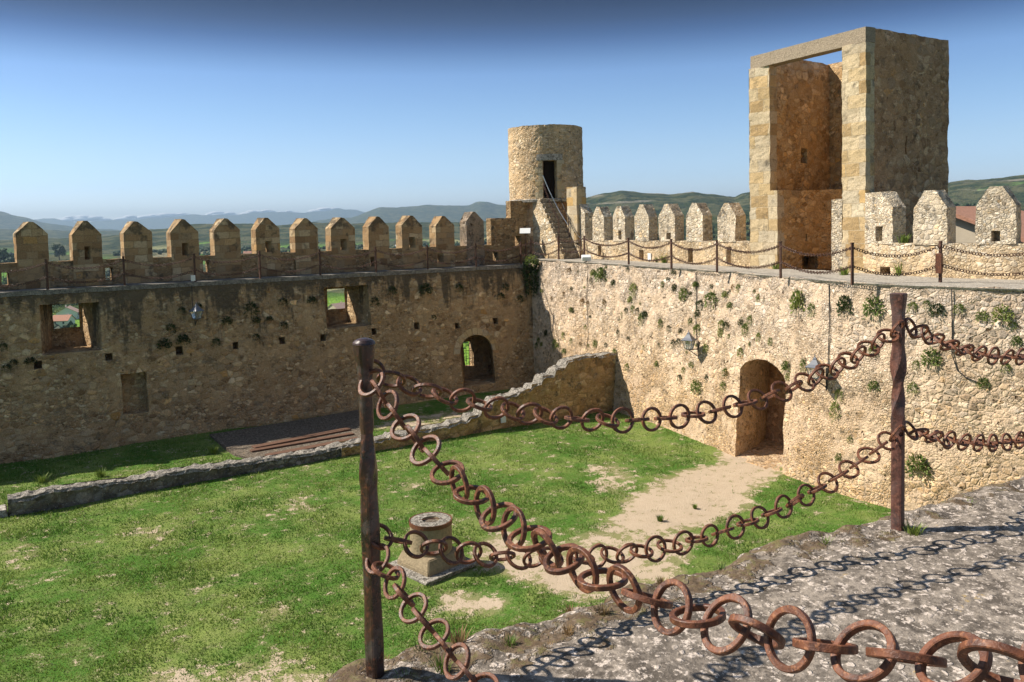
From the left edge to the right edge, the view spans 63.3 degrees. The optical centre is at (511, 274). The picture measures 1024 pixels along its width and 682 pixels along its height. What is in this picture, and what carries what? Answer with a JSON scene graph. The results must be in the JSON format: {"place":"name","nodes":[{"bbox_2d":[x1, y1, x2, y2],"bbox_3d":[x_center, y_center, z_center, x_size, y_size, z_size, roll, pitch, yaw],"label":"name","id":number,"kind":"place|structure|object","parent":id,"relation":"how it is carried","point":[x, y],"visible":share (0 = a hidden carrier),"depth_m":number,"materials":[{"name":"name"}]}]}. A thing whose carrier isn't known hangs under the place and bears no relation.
{"place":"outdoors","nodes":[
{"label":"outdoors","id":0,"kind":"place"},
{"bbox_2d":[33,207,336,221],"bbox_3d":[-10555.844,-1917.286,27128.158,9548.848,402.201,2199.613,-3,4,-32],"label":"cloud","id":1,"kind":"structure","parent":0,"point":[100,218],"depth_m":26858.57,"materials":[{"name":"white"}]},
{"bbox_2d":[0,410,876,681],"bbox_3d":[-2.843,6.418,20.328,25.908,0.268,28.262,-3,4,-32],"label":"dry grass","id":2,"kind":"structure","parent":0,"point":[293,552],"depth_m":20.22,"materials":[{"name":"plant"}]},
{"bbox_2d":[0,389,890,681],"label":"ground","id":3,"kind":"structure","parent":0,"point":[712,495],"depth_m":20.36,"materials":[{"name":"plant"}]},
{"bbox_2d":[0,504,7,517],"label":"threshold stone","id":4,"kind":"object","parent":3,"relation":"on","point":[3,511],"visible":1,"depth_m":22.62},
{"bbox_2d":[34,472,48,482],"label":"weed","id":5,"kind":"object","parent":3,"relation":"on","point":[41,479],"visible":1,"depth_m":25.63,"materials":[{"name":"green plant"}]},
{"bbox_2d":[94,467,105,477],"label":"weed","id":6,"kind":"object","parent":3,"relation":"on","point":[100,473],"visible":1,"depth_m":26.05,"materials":[{"name":"green plant"}]},
{"bbox_2d":[7,442,340,515],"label":"wall","id":7,"kind":"structure","parent":3,"relation":"on","point":[51,497],"depth_m":24.60,"materials":[{"name":"stone"}]},
{"bbox_2d":[0,201,534,463],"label":"curtain wall","id":8,"kind":"structure","parent":3,"relation":"on","point":[106,374],"depth_m":32.69,"materials":[{"name":"stone"}]},
{"bbox_2d":[44,259,48,289],"bbox_3d":[-16.359,0.022,29.193,0.081,1.117,0.081,-1,3,-2],"label":"fence post","id":9,"kind":"object","parent":8,"relation":"on","point":[46,274],"visible":1,"depth_m":29.17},
{"bbox_2d":[0,263,45,272],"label":"chain","id":10,"kind":"object","parent":9,"relation":"attached to","point":[20,269],"visible":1,"depth_m":28.72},
{"bbox_2d":[0,276,46,286],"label":"chain","id":11,"kind":"object","parent":9,"relation":"attached to","point":[23,283],"visible":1,"depth_m":28.77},
{"bbox_2d":[48,259,121,269],"bbox_3d":[-15.318,-0.337,29.830,2.515,0.343,0.104,-3,4,-32],"label":"chain","id":12,"kind":"object","parent":9,"relation":"attached to","point":[85,267],"visible":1,"depth_m":29.85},
{"bbox_2d":[49,273,123,282],"bbox_3d":[-15.306,0.152,29.859,2.515,0.343,0.104,-3,4,-32],"label":"chain","id":13,"kind":"object","parent":9,"relation":"attached to","point":[85,281],"visible":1,"depth_m":29.83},
{"bbox_2d":[122,256,125,285],"bbox_3d":[-14.261,-0.106,30.502,0.081,1.117,0.081,-2,4,-15],"label":"fence post","id":14,"kind":"object","parent":8,"relation":"on","point":[123,265],"visible":1,"depth_m":30.48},
{"bbox_2d":[124,257,193,265],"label":"chain","id":15,"kind":"object","parent":14,"relation":"attached to","point":[160,264],"visible":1,"depth_m":31.18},
{"bbox_2d":[125,270,193,279],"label":"chain","id":16,"kind":"object","parent":14,"relation":"attached to","point":[159,277],"visible":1,"depth_m":31.15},
{"bbox_2d":[156,338,171,349],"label":"wall plant","id":17,"kind":"object","parent":8,"relation":"attached to","point":[164,341],"depth_m":30.89,"materials":[{"name":"green plant"}]},
{"bbox_2d":[175,334,190,344],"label":"wall plant","id":18,"kind":"object","parent":8,"relation":"attached to","point":[186,338],"depth_m":31.25,"materials":[{"name":"green plant"}]},
{"bbox_2d":[193,254,195,281],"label":"fence post","id":19,"kind":"object","parent":8,"relation":"on","point":[194,265],"visible":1,"depth_m":31.78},
{"bbox_2d":[195,254,257,262],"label":"chain","id":20,"kind":"object","parent":19,"relation":"attached to","point":[225,261],"visible":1,"depth_m":32.38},
{"bbox_2d":[196,267,258,275],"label":"chain","id":21,"kind":"object","parent":19,"relation":"attached to","point":[227,274],"visible":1,"depth_m":32.45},
{"bbox_2d":[189,302,203,325],"bbox_3d":[-11.949,1.536,31.321,0.569,1.003,0.412,1,4,29],"label":"wall lantern","id":22,"kind":"object","parent":8,"relation":"attached to","point":[196,311],"depth_m":31.19,"materials":[{"name":"grey metal"}]},
{"bbox_2d":[243,302,259,317],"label":"wall plant","id":23,"kind":"object","parent":8,"relation":"attached to","point":[254,305],"depth_m":32.70,"materials":[{"name":"green plant"}]},
{"bbox_2d":[258,251,260,278],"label":"fence post","id":24,"kind":"object","parent":8,"relation":"on","point":[259,258],"visible":1,"depth_m":33.10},
{"bbox_2d":[261,264,319,272],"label":"chain","id":25,"kind":"object","parent":24,"relation":"attached to","point":[292,270],"visible":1,"depth_m":33.80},
{"bbox_2d":[318,249,320,274],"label":"fence post","id":26,"kind":"object","parent":8,"relation":"on","point":[319,261],"visible":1,"depth_m":34.41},
{"bbox_2d":[260,252,319,260],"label":"chain","id":27,"kind":"object","parent":26,"relation":"attached to","point":[292,258],"visible":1,"depth_m":33.80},
{"bbox_2d":[321,261,374,269],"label":"chain","id":28,"kind":"object","parent":26,"relation":"attached to","point":[347,268],"visible":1,"depth_m":35.08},
{"bbox_2d":[321,250,374,257],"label":"chain","id":29,"kind":"object","parent":26,"relation":"attached to","point":[347,256],"visible":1,"depth_m":35.02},
{"bbox_2d":[419,283,432,295],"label":"wall plant","id":30,"kind":"object","parent":8,"relation":"attached to","point":[425,286],"depth_m":36.73,"materials":[{"name":"green plant"}]},
{"bbox_2d":[520,228,530,262],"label":"reading board","id":31,"kind":"object","parent":8,"relation":"on","point":[525,231],"visible":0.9,"depth_m":40.40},
{"bbox_2d":[209,410,360,458],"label":"stone platform","id":32,"kind":"structure","parent":3,"relation":"on","point":[289,436],"depth_m":30.34,"materials":[{"name":"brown stone"}]},
{"bbox_2d":[389,512,478,585],"bbox_3d":[-1.813,6.071,18.675,1.513,1.158,1.513,-5,5,-44],"label":"well head","id":33,"kind":"object","parent":3,"relation":"on","point":[425,570],"visible":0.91,"depth_m":18.28},
{"bbox_2d":[336,351,616,456],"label":"cross wall","id":34,"kind":"structure","parent":3,"relation":"on","point":[579,385],"depth_m":32.05,"materials":[{"name":"stone"}]},
{"bbox_2d":[324,476,1023,681],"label":"rampart terrace","id":35,"kind":"structure","parent":3,"relation":"on","point":[957,564],"depth_m":3.06,"materials":[{"name":"stone"}]},
{"bbox_2d":[352,338,383,678],"bbox_3d":[-0.458,0.771,2.675,0.071,1.137,0.070,-3,4,-32],"label":"fence post","id":36,"kind":"object","parent":35,"relation":"on","point":[364,351],"visible":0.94,"depth_m":2.66,"materials":[{"name":"metal"}]},
{"bbox_2d":[365,543,498,681],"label":"chain","id":37,"kind":"object","parent":36,"relation":"attached to","point":[404,596],"visible":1,"depth_m":2.35,"materials":[{"name":"metal"}]},
{"bbox_2d":[371,424,904,569],"bbox_3d":[0.671,0.924,3.256,2.556,0.363,0.101,-3,4,-27],"label":"chain","id":38,"kind":"object","parent":36,"relation":"hanging from","point":[391,539],"visible":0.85,"depth_m":3.19,"materials":[{"name":"metal"}]},
{"bbox_2d":[374,319,904,433],"bbox_3d":[0.655,0.409,3.228,2.549,0.389,0.100,-3,4,-27],"label":"chain","id":39,"kind":"object","parent":36,"relation":"hanging from","point":[659,418],"visible":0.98,"depth_m":3.13,"materials":[{"name":"metal"}]},
{"bbox_2d":[358,368,1023,681],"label":"chain","id":40,"kind":"object","parent":36,"relation":"hanging from","point":[891,655],"visible":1,"depth_m":1.40,"materials":[{"name":"metal"}]},
{"bbox_2d":[426,652,453,674],"bbox_3d":[-0.234,1.290,2.736,0.111,0.062,0.078,-1,3,10],"label":"weed","id":41,"kind":"object","parent":35,"relation":"on","point":[439,663],"visible":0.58,"depth_m":2.75,"materials":[{"name":"green plant"}]},
{"bbox_2d":[449,623,474,643],"bbox_3d":[-0.180,1.273,2.924,0.111,0.072,0.125,-3,4,-32],"label":"weed","id":42,"kind":"object","parent":35,"relation":"on","point":[459,638],"visible":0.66,"depth_m":2.93,"materials":[{"name":"plant"}]},
{"bbox_2d":[501,634,516,646],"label":"weed","id":43,"kind":"object","parent":35,"relation":"on","point":[512,639],"visible":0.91,"depth_m":2.90,"materials":[{"name":"green plant"}]},
{"bbox_2d":[562,624,573,636],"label":"weed","id":44,"kind":"object","parent":35,"relation":"on","point":[569,629],"visible":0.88,"depth_m":2.96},
{"bbox_2d":[591,601,611,616],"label":"weed","id":45,"kind":"object","parent":35,"relation":"on","point":[602,612],"visible":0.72,"depth_m":3.10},
{"bbox_2d":[889,293,906,530],"bbox_3d":[1.788,0.651,3.845,0.068,1.130,0.068,-4,5,-42],"label":"fence post","id":46,"kind":"object","parent":35,"relation":"on","point":[898,359],"visible":0.91,"depth_m":3.82,"materials":[{"name":"brown metal"}]},
{"bbox_2d":[904,420,1023,452],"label":"chain","id":47,"kind":"object","parent":46,"relation":"attached to","point":[961,441],"visible":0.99,"depth_m":4.08,"materials":[{"name":"metal"}]},
{"bbox_2d":[905,317,1023,365],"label":"chain","id":48,"kind":"object","parent":46,"relation":"attached to","point":[951,345],"visible":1,"depth_m":4.03,"materials":[{"name":"metal"}]},
{"bbox_2d":[903,518,927,535],"bbox_3d":[1.838,1.170,3.807,0.149,0.077,0.123,-3,4,-32],"label":"weed","id":49,"kind":"object","parent":35,"relation":"on","point":[912,531],"visible":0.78,"depth_m":3.80,"materials":[{"name":"green plant"}]},
{"bbox_2d":[460,186,1023,509],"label":"curtain wall","id":50,"kind":"structure","parent":3,"relation":"on","point":[803,434],"depth_m":24.54,"materials":[{"name":"stone"}]},
{"bbox_2d":[520,259,538,285],"bbox_3d":[0.909,-0.130,39.385,1.258,1.375,0.613,-1,3,13],"label":"wall plant","id":51,"kind":"object","parent":50,"relation":"attached to","point":[527,267],"depth_m":39.41,"materials":[{"name":"green plant"}]},
{"bbox_2d":[524,254,538,266],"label":"wall plant","id":52,"kind":"object","parent":50,"relation":"attached to","point":[530,259],"depth_m":39.28,"materials":[{"name":"green plant"}]},
{"bbox_2d":[525,276,539,296],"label":"wall plant","id":53,"kind":"object","parent":50,"relation":"attached to","point":[528,289],"depth_m":39.37,"materials":[{"name":"green plant"}]},
{"bbox_2d":[508,124,583,256],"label":"round turret","id":54,"kind":"object","parent":50,"relation":"on","point":[552,154],"visible":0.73,"depth_m":40.85,"materials":[{"name":"beige stone"}]},
{"bbox_2d":[543,161,554,197],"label":"door","id":55,"kind":"structure","parent":54,"relation":"in","point":[548,166],"depth_m":40.98,"materials":[{"name":"brown wood"}]},
{"bbox_2d":[533,187,585,258],"bbox_3d":[2.267,-2.417,40.431,1.462,3.591,2.964,-3,4,-32],"label":"stone stair","id":56,"kind":"object","parent":50,"relation":"on","point":[545,223],"visible":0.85,"depth_m":39.87,"materials":[{"name":"stone"}]},
{"bbox_2d":[543,176,580,257],"bbox_3d":[2.486,-2.788,39.859,0.937,4.008,2.126,-3,4,-32],"label":"stair rail","id":57,"kind":"object","parent":56,"relation":"attached to","point":[563,217],"visible":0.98,"depth_m":39.95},
{"bbox_2d":[583,236,584,254],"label":"fence post","id":58,"kind":"object","parent":50,"relation":"on","point":[583,245],"visible":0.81,"depth_m":38.13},
{"bbox_2d":[584,238,627,246],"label":"chain","id":59,"kind":"object","parent":58,"relation":"hanging from","point":[605,245],"visible":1,"depth_m":35.75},
{"bbox_2d":[586,249,627,257],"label":"chain","id":60,"kind":"object","parent":58,"relation":"hanging from","point":[606,256],"visible":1,"depth_m":35.75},
{"bbox_2d":[594,266,606,282],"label":"wall plant","id":61,"kind":"object","parent":50,"relation":"attached to","point":[602,272],"depth_m":34.97,"materials":[{"name":"green plant"}]},
{"bbox_2d":[627,238,629,264],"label":"fence post","id":62,"kind":"object","parent":50,"relation":"on","point":[628,248],"visible":1,"depth_m":33.67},
{"bbox_2d":[629,253,669,261],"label":"chain","id":63,"kind":"object","parent":62,"relation":"hanging from","point":[657,260],"visible":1,"depth_m":32.01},
{"bbox_2d":[629,240,669,248],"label":"chain","id":64,"kind":"object","parent":62,"relation":"attached to","point":[664,245],"visible":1,"depth_m":31.97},
{"bbox_2d":[670,239,672,268],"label":"fence post","id":65,"kind":"object","parent":50,"relation":"on","point":[671,262],"visible":1,"depth_m":30.76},
{"bbox_2d":[671,242,715,250],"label":"chain","id":66,"kind":"object","parent":65,"relation":"hanging from","point":[699,249],"visible":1,"depth_m":29.54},
{"bbox_2d":[671,256,715,264],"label":"chain","id":67,"kind":"object","parent":65,"relation":"attached to","point":[711,260],"visible":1,"depth_m":29.58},
{"bbox_2d":[678,286,687,299],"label":"wall plant","id":68,"kind":"object","parent":50,"relation":"attached to","point":[682,292],"depth_m":30.34,"materials":[{"name":"green plant"}]},
{"bbox_2d":[681,330,698,355],"bbox_3d":[6.246,2.458,29.118,0.436,1.062,0.602,1,4,34],"label":"wall lantern","id":69,"kind":"object","parent":50,"relation":"attached to","point":[688,340],"depth_m":28.96,"materials":[{"name":"grey metal"}]},
{"bbox_2d":[690,378,702,393],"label":"wall plant","id":70,"kind":"object","parent":50,"relation":"attached to","point":[693,386],"depth_m":28.97,"materials":[{"name":"green plant"}]},
{"bbox_2d":[703,290,717,308],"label":"wall plant","id":71,"kind":"object","parent":50,"relation":"attached to","point":[710,294],"depth_m":28.92,"materials":[{"name":"green plant"}]},
{"bbox_2d":[715,240,717,272],"bbox_3d":[6.999,-0.616,28.348,0.081,1.117,0.081,1,4,36],"label":"fence post","id":72,"kind":"object","parent":50,"relation":"on","point":[716,256],"visible":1,"depth_m":28.32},
{"bbox_2d":[718,257,778,268],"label":"chain","id":73,"kind":"object","parent":72,"relation":"hanging from","point":[756,267],"visible":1,"depth_m":26.45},
{"bbox_2d":[779,241,781,277],"bbox_3d":[8.078,-0.438,24.962,0.081,1.117,0.081,1,4,38],"label":"fence post","id":74,"kind":"object","parent":50,"relation":"on","point":[780,259],"visible":1,"depth_m":24.93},
{"bbox_2d":[716,243,778,253],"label":"chain","id":75,"kind":"object","parent":74,"relation":"hanging from","point":[746,252],"visible":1,"depth_m":26.65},
{"bbox_2d":[780,261,850,273],"bbox_3d":[8.534,-0.170,23.447,0.104,0.336,3.224,-2,4,-16],"label":"chain","id":76,"kind":"object","parent":74,"relation":"hanging from","point":[816,272],"visible":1,"depth_m":23.29,"materials":[{"name":"metal"}]},
{"bbox_2d":[780,361,790,373],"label":"wall plant","id":77,"kind":"object","parent":50,"relation":"attached to","point":[784,366],"depth_m":24.70,"materials":[{"name":"green plant"}]},
{"bbox_2d":[788,288,804,313],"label":"wall plant","id":78,"kind":"object","parent":50,"relation":"attached to","point":[797,299],"depth_m":24.40,"materials":[{"name":"green plant"}]},
{"bbox_2d":[805,355,827,389],"bbox_3d":[8.468,2.728,23.093,0.436,1.062,0.602,1,4,39],"label":"wall lantern","id":79,"kind":"object","parent":50,"relation":"attached to","point":[811,365],"depth_m":22.96,"materials":[{"name":"grey metal"}]},
{"bbox_2d":[827,285,829,372],"bbox_3d":[8.861,1.529,23.199,0.055,2.441,0.338,0,4,26],"label":"cable","id":80,"kind":"object","parent":50,"relation":"attached to","point":[829,328],"visible":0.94,"depth_m":23.16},
{"bbox_2d":[829,399,841,419],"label":"wall plant","id":81,"kind":"object","parent":50,"relation":"attached to","point":[832,407],"depth_m":22.90,"materials":[{"name":"green plant"}]},
{"bbox_2d":[836,293,851,315],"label":"wall plant","id":82,"kind":"object","parent":50,"relation":"attached to","point":[844,302],"depth_m":22.67,"materials":[{"name":"green plant"}]},
{"bbox_2d":[749,26,948,272],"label":"open tower","id":83,"kind":"structure","parent":50,"relation":"on","point":[830,145],"depth_m":27.69,"materials":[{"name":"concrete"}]},
{"bbox_2d":[850,242,853,284],"bbox_3d":[8.981,-0.279,21.908,0.081,1.117,0.081,-2,3,-6],"label":"fence post","id":84,"kind":"object","parent":50,"relation":"on","point":[852,263],"visible":1,"depth_m":21.88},
{"bbox_2d":[781,245,850,256],"bbox_3d":[8.522,-0.659,23.418,0.104,0.336,3.224,-2,4,-16],"label":"chain","id":85,"kind":"object","parent":84,"relation":"attached to","point":[814,255],"visible":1,"depth_m":23.32,"materials":[{"name":"metal"}]},
{"bbox_2d":[853,266,935,275],"bbox_3d":[10.063,-0.100,21.754,2.217,0.321,0.104,-1,3,9],"label":"chain","id":86,"kind":"object","parent":84,"relation":"attached to","point":[895,273],"visible":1,"depth_m":21.75,"materials":[{"name":"metal"}]},
{"bbox_2d":[853,245,940,257],"bbox_3d":[10.052,-0.589,21.725,2.217,0.321,0.104,-1,3,9],"label":"chain","id":87,"kind":"object","parent":84,"relation":"attached to","point":[924,251],"visible":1,"depth_m":21.72,"materials":[{"name":"metal"}]},
{"bbox_2d":[862,294,885,318],"bbox_3d":[9.488,0.862,21.848,0.305,0.732,0.662,-4,4,-33],"label":"wall plant","id":88,"kind":"object","parent":50,"relation":"attached to","point":[871,304],"depth_m":21.86,"materials":[{"name":"green plant"}]},
{"bbox_2d":[867,380,880,391],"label":"wall plant","id":89,"kind":"object","parent":50,"relation":"attached to","point":[873,386],"depth_m":21.85,"materials":[{"name":"green plant"}]},
{"bbox_2d":[894,233,912,242],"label":"weed","id":90,"kind":"object","parent":50,"relation":"on","point":[904,239],"visible":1,"depth_m":24.34,"materials":[{"name":"green plant"}]},
{"bbox_2d":[906,381,918,397],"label":"wall plant","id":91,"kind":"object","parent":50,"relation":"attached to","point":[911,387],"depth_m":21.04,"materials":[{"name":"green plant"}]},
{"bbox_2d":[905,452,930,477],"bbox_3d":[10.174,4.801,20.867,0.343,0.614,0.704,-4,4,-40],"label":"wall plant","id":92,"kind":"object","parent":50,"relation":"attached to","point":[922,467],"depth_m":20.86,"materials":[{"name":"green plant"}]},
{"bbox_2d":[921,347,942,367],"bbox_3d":[10.407,2.084,20.633,0.250,0.597,0.544,-4,4,-41],"label":"wall plant","id":93,"kind":"object","parent":50,"relation":"attached to","point":[923,356],"depth_m":20.65,"materials":[{"name":"green plant"}]},
{"bbox_2d":[927,303,946,316],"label":"wall plant","id":94,"kind":"object","parent":50,"relation":"attached to","point":[934,308],"depth_m":20.59,"materials":[{"name":"green plant"}]},
{"bbox_2d":[938,241,942,282],"bbox_3d":[11.136,-0.310,21.576,0.081,1.117,0.081,-3,4,-23],"label":"fence post","id":95,"kind":"object","parent":50,"relation":"on","point":[940,275],"visible":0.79,"depth_m":21.55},
{"bbox_2d":[935,253,942,273],"bbox_3d":[11.109,-0.282,21.582,0.154,0.526,0.175,2,5,41],"label":"post cover","id":96,"kind":"object","parent":95,"relation":"attached to","point":[938,263],"visible":1,"depth_m":21.52,"materials":[{"name":"metal"}]},
{"bbox_2d":[942,264,1022,275],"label":"chain","id":97,"kind":"object","parent":95,"relation":"attached to","point":[981,272],"visible":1,"depth_m":21.09,"materials":[{"name":"metal"}]},
{"bbox_2d":[941,245,1023,256],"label":"chain","id":98,"kind":"object","parent":95,"relation":"attached to","point":[981,253],"visible":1,"depth_m":21.06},
{"bbox_2d":[951,289,977,382],"bbox_3d":[10.948,1.491,20.141,0.162,2.215,0.698,-3,4,-32],"label":"cable","id":99,"kind":"object","parent":50,"relation":"attached to","point":[952,338],"visible":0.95,"depth_m":20.34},
{"bbox_2d":[975,309,989,322],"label":"wall plant","id":100,"kind":"object","parent":50,"relation":"attached to","point":[980,317],"depth_m":19.91,"materials":[{"name":"green plant"}]},
{"bbox_2d":[976,377,990,389],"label":"wall plant","id":101,"kind":"object","parent":50,"relation":"attached to","point":[983,382],"depth_m":19.86,"materials":[{"name":"green plant"}]},
{"bbox_2d":[991,304,1014,324],"bbox_3d":[11.576,0.946,19.585,0.516,0.520,0.238,2,4,40],"label":"wall plant","id":102,"kind":"object","parent":50,"relation":"attached to","point":[1000,310],"depth_m":19.60,"materials":[{"name":"green plant"}]},
{"bbox_2d":[1010,335,1022,346],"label":"wall plant","id":103,"kind":"object","parent":50,"relation":"attached to","point":[1015,338],"depth_m":19.44,"materials":[{"name":"green plant"}]},
{"bbox_2d":[0,410,890,681],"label":"grass","id":104,"kind":"structure","parent":0,"point":[44,556],"depth_m":20.20,"materials":[{"name":"plant"}]},
{"bbox_2d":[0,175,1023,364],"bbox_3d":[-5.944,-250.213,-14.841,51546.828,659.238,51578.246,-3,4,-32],"label":"terrain","id":105,"kind":"structure","parent":0,"point":[960,193],"depth_m":2928.96,"materials":[{"name":"green plant"}]},
{"bbox_2d":[0,248,9,262],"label":"tree","id":106,"kind":"object","parent":105,"relation":"on","point":[4,254],"visible":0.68,"depth_m":1130.49,"materials":[{"name":"green plant"}]},
{"bbox_2d":[0,255,14,272],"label":"tree","id":107,"kind":"object","parent":105,"relation":"on","point":[10,259],"visible":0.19,"depth_m":1107.35,"materials":[{"name":"green plant"}]},
{"bbox_2d":[51,244,66,259],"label":"tree","id":108,"kind":"object","parent":105,"relation":"on","point":[62,250],"visible":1,"depth_m":1361.22,"materials":[{"name":"green plant"}]},
{"bbox_2d":[53,313,75,326],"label":"house","id":109,"kind":"structure","parent":105,"relation":"on","point":[61,320],"depth_m":509.93,"materials":[{"name":"ceramic"}]},
{"bbox_2d":[55,305,78,318],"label":"house","id":110,"kind":"structure","parent":105,"relation":"on","point":[73,311],"depth_m":575.12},
{"bbox_2d":[328,301,344,309],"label":"house","id":111,"kind":"structure","parent":105,"relation":"on","point":[341,305],"depth_m":568.41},
{"bbox_2d":[2,203,977,328],"bbox_3d":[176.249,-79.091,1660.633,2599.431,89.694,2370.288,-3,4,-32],"label":"woodland","id":112,"kind":"object","parent":105,"relation":"on","point":[160,252],"visible":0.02,"depth_m":1474.62,"materials":[{"name":"green plant"}]},
{"bbox_2d":[956,206,1023,242],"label":"house","id":113,"kind":"structure","parent":105,"relation":"on","point":[965,222],"depth_m":45.36,"materials":[{"name":"paint"}]},
{"bbox_2d":[0,0,1023,221],"label":"sky","id":114,"kind":"structure","parent":0,"point":[112,109],"materials":[{"name":"blue"}]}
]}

